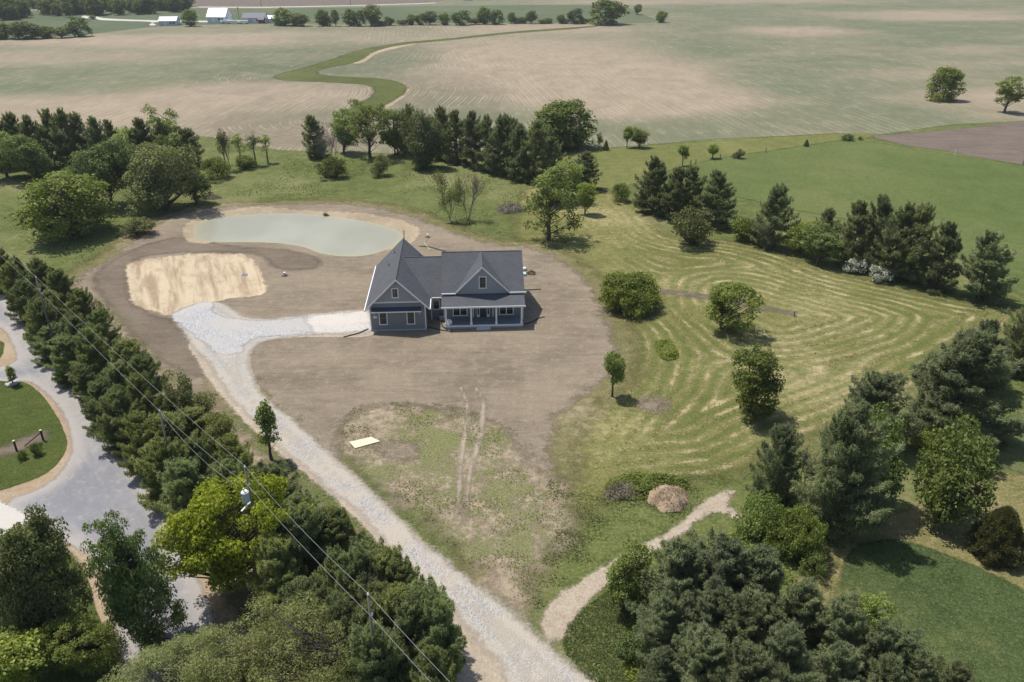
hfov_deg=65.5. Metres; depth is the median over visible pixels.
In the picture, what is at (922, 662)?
pine tree
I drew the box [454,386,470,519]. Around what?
wheel track
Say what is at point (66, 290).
pine tree
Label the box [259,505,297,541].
pine tree
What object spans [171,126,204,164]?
pine tree
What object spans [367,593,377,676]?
utility pole
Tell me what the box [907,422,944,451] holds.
shrub
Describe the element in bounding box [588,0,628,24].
tree
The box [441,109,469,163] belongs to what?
pine tree
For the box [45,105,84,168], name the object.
pine tree
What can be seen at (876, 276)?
blossoming bush
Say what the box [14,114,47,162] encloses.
pine tree
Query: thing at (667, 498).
mulch pile
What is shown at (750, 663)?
pine tree
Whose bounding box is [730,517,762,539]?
shrub
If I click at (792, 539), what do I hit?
bush
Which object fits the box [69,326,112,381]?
pine tree
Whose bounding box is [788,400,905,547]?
pine tree
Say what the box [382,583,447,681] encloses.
pine tree
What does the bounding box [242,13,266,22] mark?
farm house
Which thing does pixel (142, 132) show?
pine tree
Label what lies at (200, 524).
maple tree
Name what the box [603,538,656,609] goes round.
tree
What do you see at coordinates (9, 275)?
pine tree
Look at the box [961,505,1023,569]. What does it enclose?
bush
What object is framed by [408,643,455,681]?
pine tree
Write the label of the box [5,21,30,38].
bushy tree
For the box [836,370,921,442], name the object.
pine tree
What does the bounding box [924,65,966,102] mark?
tree
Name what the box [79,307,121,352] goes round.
pine tree
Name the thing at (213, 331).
white stone apron
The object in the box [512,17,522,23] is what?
hedgerow tree
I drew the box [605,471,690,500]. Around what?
tall weeds
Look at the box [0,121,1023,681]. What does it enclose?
ground
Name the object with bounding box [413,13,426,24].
hedgerow tree
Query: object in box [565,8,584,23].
hedgerow tree
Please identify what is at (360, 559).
pine tree
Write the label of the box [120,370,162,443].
pine tree
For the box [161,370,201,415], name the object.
shrub
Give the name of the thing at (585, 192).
tree
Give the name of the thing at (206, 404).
shrub
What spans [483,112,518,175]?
pine tree
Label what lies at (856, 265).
blossoming bush
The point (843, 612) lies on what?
pine tree
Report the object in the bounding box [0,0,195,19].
wood
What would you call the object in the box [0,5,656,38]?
meadow
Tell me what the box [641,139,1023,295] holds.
pasture
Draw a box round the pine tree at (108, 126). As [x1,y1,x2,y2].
[100,119,117,141]
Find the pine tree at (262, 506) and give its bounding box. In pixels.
[244,487,281,536]
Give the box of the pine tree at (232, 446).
[211,431,256,484]
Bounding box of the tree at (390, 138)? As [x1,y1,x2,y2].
[376,109,413,155]
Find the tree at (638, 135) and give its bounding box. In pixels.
[628,126,649,147]
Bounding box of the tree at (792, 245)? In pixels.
[782,219,822,254]
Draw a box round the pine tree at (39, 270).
[21,256,50,295]
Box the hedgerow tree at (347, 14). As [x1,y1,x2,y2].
[341,9,354,25]
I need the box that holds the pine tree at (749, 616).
[692,585,772,676]
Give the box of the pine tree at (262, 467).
[245,458,302,535]
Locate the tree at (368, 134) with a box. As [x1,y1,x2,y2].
[347,99,388,157]
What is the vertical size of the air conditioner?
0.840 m
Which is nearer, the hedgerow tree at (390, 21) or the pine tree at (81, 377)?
the pine tree at (81, 377)
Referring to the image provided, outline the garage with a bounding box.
[266,15,274,22]
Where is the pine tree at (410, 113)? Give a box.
[396,102,420,154]
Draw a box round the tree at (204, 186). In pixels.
[177,162,212,202]
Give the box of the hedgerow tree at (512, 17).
[507,12,515,23]
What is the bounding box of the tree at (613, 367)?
[602,350,626,396]
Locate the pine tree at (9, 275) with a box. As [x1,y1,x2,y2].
[0,260,27,307]
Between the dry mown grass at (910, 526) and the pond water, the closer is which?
the dry mown grass at (910, 526)
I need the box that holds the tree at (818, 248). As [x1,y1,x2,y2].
[799,220,846,264]
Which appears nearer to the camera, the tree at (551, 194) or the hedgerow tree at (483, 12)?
the tree at (551, 194)
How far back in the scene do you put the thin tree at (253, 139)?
205.20 m
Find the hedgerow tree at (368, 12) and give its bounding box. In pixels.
[361,4,382,25]
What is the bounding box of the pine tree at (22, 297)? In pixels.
[4,277,41,323]
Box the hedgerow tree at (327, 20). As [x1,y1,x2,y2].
[322,16,331,25]
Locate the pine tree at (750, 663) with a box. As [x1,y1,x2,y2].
[703,637,789,681]
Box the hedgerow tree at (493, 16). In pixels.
[488,9,504,24]
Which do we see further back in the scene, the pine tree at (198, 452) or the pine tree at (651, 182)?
the pine tree at (651, 182)
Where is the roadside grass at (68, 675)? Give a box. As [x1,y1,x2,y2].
[0,547,124,681]
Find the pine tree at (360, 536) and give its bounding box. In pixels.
[348,531,390,555]
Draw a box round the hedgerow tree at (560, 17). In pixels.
[556,14,564,23]
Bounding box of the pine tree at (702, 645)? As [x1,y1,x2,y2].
[668,620,735,681]
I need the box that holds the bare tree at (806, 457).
[797,444,821,484]
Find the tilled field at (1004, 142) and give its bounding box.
[874,121,1023,164]
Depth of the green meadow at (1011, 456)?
88.56 m
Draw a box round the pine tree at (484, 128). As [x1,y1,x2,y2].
[471,113,502,171]
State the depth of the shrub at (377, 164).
196.56 m
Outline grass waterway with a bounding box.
[274,25,603,120]
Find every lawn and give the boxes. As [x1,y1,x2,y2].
[0,341,3,356]
[0,381,66,489]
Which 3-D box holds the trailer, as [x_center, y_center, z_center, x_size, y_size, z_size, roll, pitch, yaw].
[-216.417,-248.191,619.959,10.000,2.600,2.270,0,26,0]
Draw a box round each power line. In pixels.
[1,247,449,681]
[1,256,427,678]
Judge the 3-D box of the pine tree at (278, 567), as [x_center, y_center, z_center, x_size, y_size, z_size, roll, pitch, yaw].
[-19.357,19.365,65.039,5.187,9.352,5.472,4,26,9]
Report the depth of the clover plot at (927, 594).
68.12 m
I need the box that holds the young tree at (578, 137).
[572,128,587,149]
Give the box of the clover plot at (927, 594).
[842,539,1023,681]
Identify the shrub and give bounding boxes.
[17,450,27,459]
[28,442,43,455]
[55,166,97,180]
[112,216,155,236]
[127,347,146,371]
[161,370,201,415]
[192,390,216,416]
[199,155,232,181]
[200,412,236,463]
[234,155,257,168]
[314,156,346,177]
[369,153,389,177]
[407,151,433,170]
[611,182,630,203]
[612,630,649,667]
[669,204,715,245]
[728,215,768,242]
[730,149,745,158]
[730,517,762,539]
[732,488,790,541]
[745,214,774,240]
[797,547,827,577]
[803,139,808,146]
[841,134,853,140]
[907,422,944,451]
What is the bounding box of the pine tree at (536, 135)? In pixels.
[517,118,553,183]
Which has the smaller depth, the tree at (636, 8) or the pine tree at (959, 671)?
the pine tree at (959, 671)
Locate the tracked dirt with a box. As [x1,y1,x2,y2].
[94,238,319,375]
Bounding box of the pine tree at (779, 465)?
[744,421,804,507]
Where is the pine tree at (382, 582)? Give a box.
[342,573,391,607]
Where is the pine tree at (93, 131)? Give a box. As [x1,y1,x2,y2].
[81,115,108,165]
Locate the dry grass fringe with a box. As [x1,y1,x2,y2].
[63,198,641,486]
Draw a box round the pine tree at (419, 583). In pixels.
[393,573,453,640]
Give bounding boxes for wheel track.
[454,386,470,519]
[462,387,485,522]
[662,290,793,314]
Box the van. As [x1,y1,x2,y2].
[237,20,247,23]
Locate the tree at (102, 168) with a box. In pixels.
[64,137,137,204]
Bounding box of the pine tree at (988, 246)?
[955,228,1020,304]
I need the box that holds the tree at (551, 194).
[520,156,584,241]
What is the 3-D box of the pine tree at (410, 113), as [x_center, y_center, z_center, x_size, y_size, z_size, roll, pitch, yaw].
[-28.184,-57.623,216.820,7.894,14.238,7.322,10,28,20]
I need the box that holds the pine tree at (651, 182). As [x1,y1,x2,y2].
[631,154,670,216]
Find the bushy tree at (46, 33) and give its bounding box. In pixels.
[36,25,54,37]
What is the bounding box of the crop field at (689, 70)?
[0,0,1023,153]
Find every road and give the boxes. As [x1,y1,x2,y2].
[0,293,224,681]
[215,3,427,7]
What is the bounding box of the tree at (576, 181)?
[535,160,584,202]
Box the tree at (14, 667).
[0,627,56,681]
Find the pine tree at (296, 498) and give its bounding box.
[283,488,320,508]
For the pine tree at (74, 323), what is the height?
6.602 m
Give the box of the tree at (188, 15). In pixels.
[180,9,197,25]
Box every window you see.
[379,313,387,324]
[391,288,398,297]
[406,312,415,324]
[432,300,439,309]
[453,309,467,315]
[479,276,486,288]
[499,307,513,314]
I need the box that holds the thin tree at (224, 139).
[215,128,230,167]
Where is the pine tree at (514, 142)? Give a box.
[504,123,531,181]
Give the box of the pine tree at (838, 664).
[800,640,871,681]
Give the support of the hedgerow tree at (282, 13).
on the crop field at (689, 70)
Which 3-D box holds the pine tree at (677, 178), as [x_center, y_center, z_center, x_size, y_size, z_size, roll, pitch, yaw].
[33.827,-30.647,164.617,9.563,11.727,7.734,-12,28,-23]
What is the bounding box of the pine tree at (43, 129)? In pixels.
[30,108,64,168]
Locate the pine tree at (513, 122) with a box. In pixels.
[505,116,525,161]
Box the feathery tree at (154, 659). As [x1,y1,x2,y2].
[97,624,243,681]
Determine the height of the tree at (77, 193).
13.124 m
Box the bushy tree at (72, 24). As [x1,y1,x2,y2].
[64,17,94,36]
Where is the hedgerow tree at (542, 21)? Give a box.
[538,19,547,23]
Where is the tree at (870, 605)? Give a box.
[845,591,897,631]
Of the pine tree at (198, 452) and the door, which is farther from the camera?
the door
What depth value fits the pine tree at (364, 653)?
53.74 m
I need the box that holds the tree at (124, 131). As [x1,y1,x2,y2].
[107,126,139,153]
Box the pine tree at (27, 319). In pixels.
[21,306,39,342]
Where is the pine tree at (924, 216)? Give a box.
[891,200,941,282]
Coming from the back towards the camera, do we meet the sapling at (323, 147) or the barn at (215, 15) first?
the barn at (215, 15)
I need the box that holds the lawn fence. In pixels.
[12,429,43,450]
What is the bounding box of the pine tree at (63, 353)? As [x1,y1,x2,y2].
[43,333,80,389]
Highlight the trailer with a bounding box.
[227,20,239,23]
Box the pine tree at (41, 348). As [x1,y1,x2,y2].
[28,322,74,365]
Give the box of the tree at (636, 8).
[633,4,641,13]
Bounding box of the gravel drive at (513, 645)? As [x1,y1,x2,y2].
[176,302,591,681]
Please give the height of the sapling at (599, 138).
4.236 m
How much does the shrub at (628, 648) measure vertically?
2.309 m
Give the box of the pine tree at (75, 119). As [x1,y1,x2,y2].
[65,111,88,163]
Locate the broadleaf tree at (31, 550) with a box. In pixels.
[0,502,96,638]
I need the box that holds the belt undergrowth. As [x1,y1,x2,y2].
[621,531,803,681]
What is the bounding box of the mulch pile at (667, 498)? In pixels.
[645,483,688,511]
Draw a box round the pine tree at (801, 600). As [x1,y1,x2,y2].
[758,576,833,666]
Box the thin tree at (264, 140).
[258,134,270,162]
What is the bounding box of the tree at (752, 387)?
[729,342,785,422]
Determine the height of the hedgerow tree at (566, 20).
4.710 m
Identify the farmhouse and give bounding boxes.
[364,238,525,330]
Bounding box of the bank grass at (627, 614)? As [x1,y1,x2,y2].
[562,576,655,681]
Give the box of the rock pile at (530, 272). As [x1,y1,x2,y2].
[526,270,535,274]
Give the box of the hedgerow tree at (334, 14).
[330,9,339,23]
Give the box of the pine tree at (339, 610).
[318,588,360,667]
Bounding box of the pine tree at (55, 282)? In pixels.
[43,267,77,310]
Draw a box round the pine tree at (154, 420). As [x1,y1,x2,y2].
[132,410,200,458]
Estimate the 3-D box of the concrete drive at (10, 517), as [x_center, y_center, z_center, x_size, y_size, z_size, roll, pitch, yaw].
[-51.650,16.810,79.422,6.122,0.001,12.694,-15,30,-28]
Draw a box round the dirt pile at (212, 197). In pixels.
[205,194,221,199]
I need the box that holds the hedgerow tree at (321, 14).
[313,9,329,25]
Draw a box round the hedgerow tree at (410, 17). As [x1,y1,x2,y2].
[405,14,415,24]
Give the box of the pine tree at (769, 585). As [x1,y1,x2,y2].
[717,540,785,630]
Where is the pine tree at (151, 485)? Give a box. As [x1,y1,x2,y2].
[129,442,175,502]
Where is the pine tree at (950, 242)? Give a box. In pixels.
[915,219,963,295]
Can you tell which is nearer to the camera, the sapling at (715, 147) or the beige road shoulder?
the beige road shoulder
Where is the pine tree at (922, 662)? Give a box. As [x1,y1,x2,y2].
[897,642,938,681]
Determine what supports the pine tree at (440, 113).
on the ground at (606, 545)
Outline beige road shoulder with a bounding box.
[0,292,246,677]
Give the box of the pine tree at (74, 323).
[63,313,88,345]
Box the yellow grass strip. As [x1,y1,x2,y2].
[556,133,878,188]
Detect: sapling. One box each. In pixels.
[4,365,17,382]
[253,399,281,460]
[314,139,327,154]
[597,132,603,146]
[603,140,608,150]
[677,145,689,165]
[706,143,718,157]
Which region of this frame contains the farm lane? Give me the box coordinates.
[82,15,206,24]
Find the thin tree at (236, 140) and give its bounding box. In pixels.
[230,133,245,155]
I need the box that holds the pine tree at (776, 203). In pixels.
[750,182,800,249]
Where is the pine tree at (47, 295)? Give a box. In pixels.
[39,289,68,324]
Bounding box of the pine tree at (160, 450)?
[133,435,207,511]
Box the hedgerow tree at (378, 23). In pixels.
[370,21,386,25]
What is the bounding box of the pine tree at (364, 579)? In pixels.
[351,564,387,610]
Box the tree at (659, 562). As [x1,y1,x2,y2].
[657,543,669,585]
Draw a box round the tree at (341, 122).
[328,107,358,153]
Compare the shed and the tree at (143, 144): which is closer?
the tree at (143, 144)
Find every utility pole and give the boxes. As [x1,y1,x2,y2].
[35,276,55,345]
[159,409,171,459]
[241,465,266,585]
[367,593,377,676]
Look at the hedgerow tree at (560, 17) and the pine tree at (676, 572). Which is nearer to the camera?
the pine tree at (676, 572)
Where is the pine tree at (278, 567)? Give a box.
[245,529,308,624]
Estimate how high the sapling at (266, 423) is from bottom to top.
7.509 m
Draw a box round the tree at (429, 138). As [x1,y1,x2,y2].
[397,105,445,168]
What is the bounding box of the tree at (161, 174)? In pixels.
[121,132,206,212]
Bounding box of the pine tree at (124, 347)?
[104,336,147,371]
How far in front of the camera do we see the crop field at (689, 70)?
378.46 m
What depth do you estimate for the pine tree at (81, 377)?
95.95 m
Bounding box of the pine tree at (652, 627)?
[632,585,690,674]
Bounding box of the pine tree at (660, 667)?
[636,645,690,681]
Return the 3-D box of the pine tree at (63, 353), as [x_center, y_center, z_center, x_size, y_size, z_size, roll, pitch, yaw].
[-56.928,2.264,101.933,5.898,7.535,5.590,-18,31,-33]
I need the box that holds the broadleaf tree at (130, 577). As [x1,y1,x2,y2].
[79,509,193,654]
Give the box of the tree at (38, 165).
[0,134,55,178]
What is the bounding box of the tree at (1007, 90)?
[994,76,1023,112]
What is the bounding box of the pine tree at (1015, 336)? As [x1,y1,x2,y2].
[1001,306,1023,378]
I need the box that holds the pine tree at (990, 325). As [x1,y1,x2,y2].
[956,318,1012,393]
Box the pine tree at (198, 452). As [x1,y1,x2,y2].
[177,434,220,483]
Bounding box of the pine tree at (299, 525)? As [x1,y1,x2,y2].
[266,497,336,587]
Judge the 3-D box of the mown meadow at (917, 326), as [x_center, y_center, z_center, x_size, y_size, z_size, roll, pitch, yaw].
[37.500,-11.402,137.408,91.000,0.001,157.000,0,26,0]
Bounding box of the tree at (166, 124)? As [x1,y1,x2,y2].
[140,103,184,164]
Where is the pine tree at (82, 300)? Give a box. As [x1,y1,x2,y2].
[60,285,103,326]
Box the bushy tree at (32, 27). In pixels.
[11,21,43,39]
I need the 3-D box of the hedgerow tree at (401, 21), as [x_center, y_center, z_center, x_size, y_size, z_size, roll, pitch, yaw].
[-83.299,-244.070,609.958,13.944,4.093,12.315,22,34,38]
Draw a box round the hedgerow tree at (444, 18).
[438,12,449,24]
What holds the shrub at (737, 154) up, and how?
on the pasture
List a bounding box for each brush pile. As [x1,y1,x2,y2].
[496,202,526,213]
[600,478,641,501]
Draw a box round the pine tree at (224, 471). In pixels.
[207,457,255,535]
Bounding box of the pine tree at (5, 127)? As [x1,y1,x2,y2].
[0,124,8,168]
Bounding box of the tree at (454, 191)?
[432,170,465,219]
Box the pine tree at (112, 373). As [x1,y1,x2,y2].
[100,358,130,396]
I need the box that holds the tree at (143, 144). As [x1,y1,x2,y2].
[123,141,172,186]
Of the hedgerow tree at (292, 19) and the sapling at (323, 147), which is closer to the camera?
the sapling at (323, 147)
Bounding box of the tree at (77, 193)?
[3,170,121,241]
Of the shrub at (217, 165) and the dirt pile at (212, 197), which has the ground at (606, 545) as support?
the shrub at (217, 165)
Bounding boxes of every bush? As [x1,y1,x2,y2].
[597,270,662,318]
[752,503,828,562]
[842,257,871,273]
[868,265,894,282]
[961,505,1023,569]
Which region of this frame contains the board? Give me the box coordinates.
[350,437,379,447]
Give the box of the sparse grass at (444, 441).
[331,402,578,626]
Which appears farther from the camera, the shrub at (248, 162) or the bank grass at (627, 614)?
the shrub at (248, 162)
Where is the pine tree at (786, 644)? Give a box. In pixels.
[757,616,826,681]
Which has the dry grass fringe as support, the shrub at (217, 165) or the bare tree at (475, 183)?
the bare tree at (475, 183)
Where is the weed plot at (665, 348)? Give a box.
[654,338,678,359]
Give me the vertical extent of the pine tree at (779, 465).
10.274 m
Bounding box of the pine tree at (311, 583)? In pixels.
[277,575,331,655]
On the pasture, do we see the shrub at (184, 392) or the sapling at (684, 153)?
the sapling at (684, 153)
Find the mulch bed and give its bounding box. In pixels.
[0,430,47,455]
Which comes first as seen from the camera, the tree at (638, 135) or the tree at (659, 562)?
the tree at (659, 562)
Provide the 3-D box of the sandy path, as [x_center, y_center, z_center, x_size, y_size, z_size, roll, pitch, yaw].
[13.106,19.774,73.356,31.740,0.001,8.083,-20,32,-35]
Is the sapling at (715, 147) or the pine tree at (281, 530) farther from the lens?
the sapling at (715, 147)
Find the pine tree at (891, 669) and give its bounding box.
[857,651,905,681]
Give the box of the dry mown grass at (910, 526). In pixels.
[795,473,1023,607]
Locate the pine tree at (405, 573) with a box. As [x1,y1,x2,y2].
[381,552,419,594]
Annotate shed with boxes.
[257,17,264,22]
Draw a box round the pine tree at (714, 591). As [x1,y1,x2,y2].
[662,568,733,672]
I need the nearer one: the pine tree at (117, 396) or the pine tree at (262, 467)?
the pine tree at (262, 467)
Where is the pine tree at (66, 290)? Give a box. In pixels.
[61,283,73,309]
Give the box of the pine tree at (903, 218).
[868,200,921,279]
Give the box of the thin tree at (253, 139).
[242,132,259,165]
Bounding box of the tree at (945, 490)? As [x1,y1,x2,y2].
[910,414,999,527]
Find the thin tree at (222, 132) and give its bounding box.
[218,131,232,168]
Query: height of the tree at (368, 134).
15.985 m
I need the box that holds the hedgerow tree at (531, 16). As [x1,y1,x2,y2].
[526,11,537,23]
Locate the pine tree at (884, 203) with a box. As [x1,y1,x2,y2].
[852,193,896,272]
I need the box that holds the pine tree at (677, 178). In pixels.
[659,165,696,218]
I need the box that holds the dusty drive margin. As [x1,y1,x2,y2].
[188,331,594,681]
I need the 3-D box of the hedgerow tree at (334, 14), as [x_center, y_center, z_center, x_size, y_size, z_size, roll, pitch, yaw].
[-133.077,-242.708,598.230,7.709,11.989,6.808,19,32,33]
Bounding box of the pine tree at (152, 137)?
[148,119,172,155]
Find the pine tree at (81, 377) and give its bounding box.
[66,362,99,403]
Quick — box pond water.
[193,214,402,255]
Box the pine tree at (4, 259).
[0,246,23,293]
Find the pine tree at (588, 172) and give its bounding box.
[570,150,603,188]
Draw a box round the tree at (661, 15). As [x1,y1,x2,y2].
[654,10,668,22]
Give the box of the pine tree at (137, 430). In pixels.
[116,409,158,477]
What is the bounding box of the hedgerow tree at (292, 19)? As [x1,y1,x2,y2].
[286,13,304,25]
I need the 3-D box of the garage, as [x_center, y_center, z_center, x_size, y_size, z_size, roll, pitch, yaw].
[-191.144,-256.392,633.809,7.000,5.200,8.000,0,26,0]
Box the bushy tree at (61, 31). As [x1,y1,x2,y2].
[50,26,72,37]
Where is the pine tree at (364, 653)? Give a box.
[339,617,420,681]
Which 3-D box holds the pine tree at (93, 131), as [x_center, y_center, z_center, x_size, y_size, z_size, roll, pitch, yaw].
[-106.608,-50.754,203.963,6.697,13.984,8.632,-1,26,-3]
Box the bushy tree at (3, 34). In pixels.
[0,21,13,39]
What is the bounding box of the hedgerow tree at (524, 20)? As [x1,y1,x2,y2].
[520,17,526,23]
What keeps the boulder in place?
on the lawn at (26, 410)
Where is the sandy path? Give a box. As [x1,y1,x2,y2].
[540,490,741,643]
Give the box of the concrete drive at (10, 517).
[0,500,28,533]
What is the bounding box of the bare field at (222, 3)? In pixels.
[192,0,445,6]
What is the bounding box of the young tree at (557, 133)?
[550,130,562,145]
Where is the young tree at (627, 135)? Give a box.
[623,126,632,147]
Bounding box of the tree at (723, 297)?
[703,281,765,333]
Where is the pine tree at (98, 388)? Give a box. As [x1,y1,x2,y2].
[79,376,119,431]
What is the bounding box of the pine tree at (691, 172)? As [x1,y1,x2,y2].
[669,165,711,220]
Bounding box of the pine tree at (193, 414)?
[172,405,211,453]
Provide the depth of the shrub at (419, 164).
201.65 m
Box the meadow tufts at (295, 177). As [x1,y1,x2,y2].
[0,159,532,281]
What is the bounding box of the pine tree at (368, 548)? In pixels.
[333,539,381,588]
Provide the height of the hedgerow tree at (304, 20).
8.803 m
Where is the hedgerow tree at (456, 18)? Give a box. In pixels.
[449,10,471,24]
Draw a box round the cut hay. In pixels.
[588,194,1007,473]
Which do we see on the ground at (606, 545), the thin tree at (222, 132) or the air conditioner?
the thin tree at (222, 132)
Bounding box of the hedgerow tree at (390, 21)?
[383,16,394,25]
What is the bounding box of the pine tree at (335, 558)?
[312,544,346,595]
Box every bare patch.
[370,439,418,461]
[636,396,670,413]
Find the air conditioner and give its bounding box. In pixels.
[439,314,443,320]
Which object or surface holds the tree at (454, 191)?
on the dry grass fringe
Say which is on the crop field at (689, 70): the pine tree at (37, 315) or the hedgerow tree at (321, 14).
the hedgerow tree at (321, 14)
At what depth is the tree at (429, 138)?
200.19 m
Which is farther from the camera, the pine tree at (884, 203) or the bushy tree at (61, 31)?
the bushy tree at (61, 31)
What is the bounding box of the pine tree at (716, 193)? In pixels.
[694,168,738,229]
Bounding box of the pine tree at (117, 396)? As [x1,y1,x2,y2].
[85,383,145,457]
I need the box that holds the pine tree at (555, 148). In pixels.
[533,124,566,177]
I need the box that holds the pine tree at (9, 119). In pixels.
[0,110,20,144]
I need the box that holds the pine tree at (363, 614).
[347,597,390,636]
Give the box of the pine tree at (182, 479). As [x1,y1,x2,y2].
[154,454,210,539]
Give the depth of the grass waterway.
354.10 m
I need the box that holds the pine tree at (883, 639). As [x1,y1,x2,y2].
[849,612,904,681]
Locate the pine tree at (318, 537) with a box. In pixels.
[305,506,343,569]
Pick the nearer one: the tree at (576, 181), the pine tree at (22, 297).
the pine tree at (22, 297)
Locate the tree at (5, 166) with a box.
[0,130,18,177]
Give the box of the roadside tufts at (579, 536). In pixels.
[527,478,708,608]
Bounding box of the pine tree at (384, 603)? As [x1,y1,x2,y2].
[372,581,414,679]
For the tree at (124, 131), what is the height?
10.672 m
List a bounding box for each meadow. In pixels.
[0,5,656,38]
[456,177,1023,586]
[964,413,1023,473]
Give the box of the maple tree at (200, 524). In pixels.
[150,469,312,592]
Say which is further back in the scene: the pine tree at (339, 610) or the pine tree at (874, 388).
the pine tree at (874, 388)
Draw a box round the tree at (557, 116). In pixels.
[527,99,597,150]
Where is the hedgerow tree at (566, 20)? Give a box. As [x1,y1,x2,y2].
[560,18,568,23]
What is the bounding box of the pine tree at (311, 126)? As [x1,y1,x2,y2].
[300,114,325,159]
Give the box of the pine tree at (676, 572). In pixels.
[623,534,711,644]
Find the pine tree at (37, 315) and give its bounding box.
[22,297,68,356]
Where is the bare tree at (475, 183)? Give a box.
[454,169,484,219]
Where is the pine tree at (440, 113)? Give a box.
[434,104,452,160]
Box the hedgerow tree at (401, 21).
[394,19,411,24]
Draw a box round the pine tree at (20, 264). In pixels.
[13,257,28,278]
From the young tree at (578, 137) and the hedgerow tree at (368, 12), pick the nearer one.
the young tree at (578, 137)
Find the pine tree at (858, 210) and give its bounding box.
[828,198,875,272]
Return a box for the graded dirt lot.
[71,202,618,471]
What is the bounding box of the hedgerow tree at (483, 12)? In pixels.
[476,6,490,23]
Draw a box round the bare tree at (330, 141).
[315,118,341,166]
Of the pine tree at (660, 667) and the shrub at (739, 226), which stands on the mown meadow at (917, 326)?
the shrub at (739, 226)
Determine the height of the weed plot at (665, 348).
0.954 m
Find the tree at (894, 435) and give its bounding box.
[853,400,908,508]
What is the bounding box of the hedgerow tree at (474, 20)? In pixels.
[472,17,481,23]
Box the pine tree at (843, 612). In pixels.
[802,590,872,676]
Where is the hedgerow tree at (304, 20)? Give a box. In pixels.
[294,14,309,25]
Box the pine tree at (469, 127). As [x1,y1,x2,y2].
[458,110,485,168]
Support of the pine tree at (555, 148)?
on the ground at (606, 545)
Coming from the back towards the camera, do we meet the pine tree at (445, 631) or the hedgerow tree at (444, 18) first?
the hedgerow tree at (444, 18)
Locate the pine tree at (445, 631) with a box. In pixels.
[408,589,467,680]
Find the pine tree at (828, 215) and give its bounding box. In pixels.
[811,207,840,247]
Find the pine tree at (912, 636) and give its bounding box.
[872,626,935,678]
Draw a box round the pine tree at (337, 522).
[318,504,366,563]
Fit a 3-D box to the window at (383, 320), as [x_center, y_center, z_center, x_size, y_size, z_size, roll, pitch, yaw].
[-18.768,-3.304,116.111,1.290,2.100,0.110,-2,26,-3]
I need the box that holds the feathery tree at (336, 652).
[218,588,363,681]
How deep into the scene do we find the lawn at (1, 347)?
112.05 m
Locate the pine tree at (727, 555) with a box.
[678,527,772,619]
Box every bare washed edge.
[354,43,416,63]
[383,82,409,108]
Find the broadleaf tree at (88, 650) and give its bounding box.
[27,612,128,676]
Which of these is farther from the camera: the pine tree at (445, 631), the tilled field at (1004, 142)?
the tilled field at (1004, 142)
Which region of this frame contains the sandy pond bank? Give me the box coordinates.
[181,206,421,249]
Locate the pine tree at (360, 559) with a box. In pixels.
[325,542,389,608]
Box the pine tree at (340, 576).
[326,560,366,604]
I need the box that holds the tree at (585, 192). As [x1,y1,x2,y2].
[575,181,598,214]
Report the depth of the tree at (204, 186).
174.32 m
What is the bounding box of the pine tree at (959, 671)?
[933,653,976,681]
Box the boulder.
[5,380,18,386]
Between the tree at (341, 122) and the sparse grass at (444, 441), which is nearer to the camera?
the sparse grass at (444, 441)
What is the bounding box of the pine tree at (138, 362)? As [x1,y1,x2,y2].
[121,352,169,408]
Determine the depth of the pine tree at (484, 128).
199.16 m
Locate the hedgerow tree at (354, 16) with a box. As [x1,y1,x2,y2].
[350,10,365,25]
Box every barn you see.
[158,16,180,25]
[206,8,231,22]
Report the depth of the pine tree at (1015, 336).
103.31 m
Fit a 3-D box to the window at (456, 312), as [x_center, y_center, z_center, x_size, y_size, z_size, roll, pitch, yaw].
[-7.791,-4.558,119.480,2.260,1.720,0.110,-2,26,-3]
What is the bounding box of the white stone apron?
[171,301,312,354]
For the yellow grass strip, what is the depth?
220.29 m
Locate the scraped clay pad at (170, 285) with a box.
[125,253,267,315]
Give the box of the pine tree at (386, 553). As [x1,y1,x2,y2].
[370,541,414,588]
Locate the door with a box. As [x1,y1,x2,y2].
[480,308,486,316]
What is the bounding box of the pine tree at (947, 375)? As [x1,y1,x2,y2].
[906,327,1023,447]
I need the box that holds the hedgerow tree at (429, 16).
[422,11,438,24]
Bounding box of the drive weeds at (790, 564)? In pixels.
[737,492,809,571]
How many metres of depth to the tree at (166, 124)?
202.49 m
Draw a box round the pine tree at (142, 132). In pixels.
[124,117,149,153]
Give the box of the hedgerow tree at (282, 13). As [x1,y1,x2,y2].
[271,7,293,25]
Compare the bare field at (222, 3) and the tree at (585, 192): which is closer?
the tree at (585, 192)
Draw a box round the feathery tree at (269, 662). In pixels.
[176,604,351,681]
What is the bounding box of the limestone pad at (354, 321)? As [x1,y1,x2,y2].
[305,311,370,333]
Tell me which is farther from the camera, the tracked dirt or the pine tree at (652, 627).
the tracked dirt

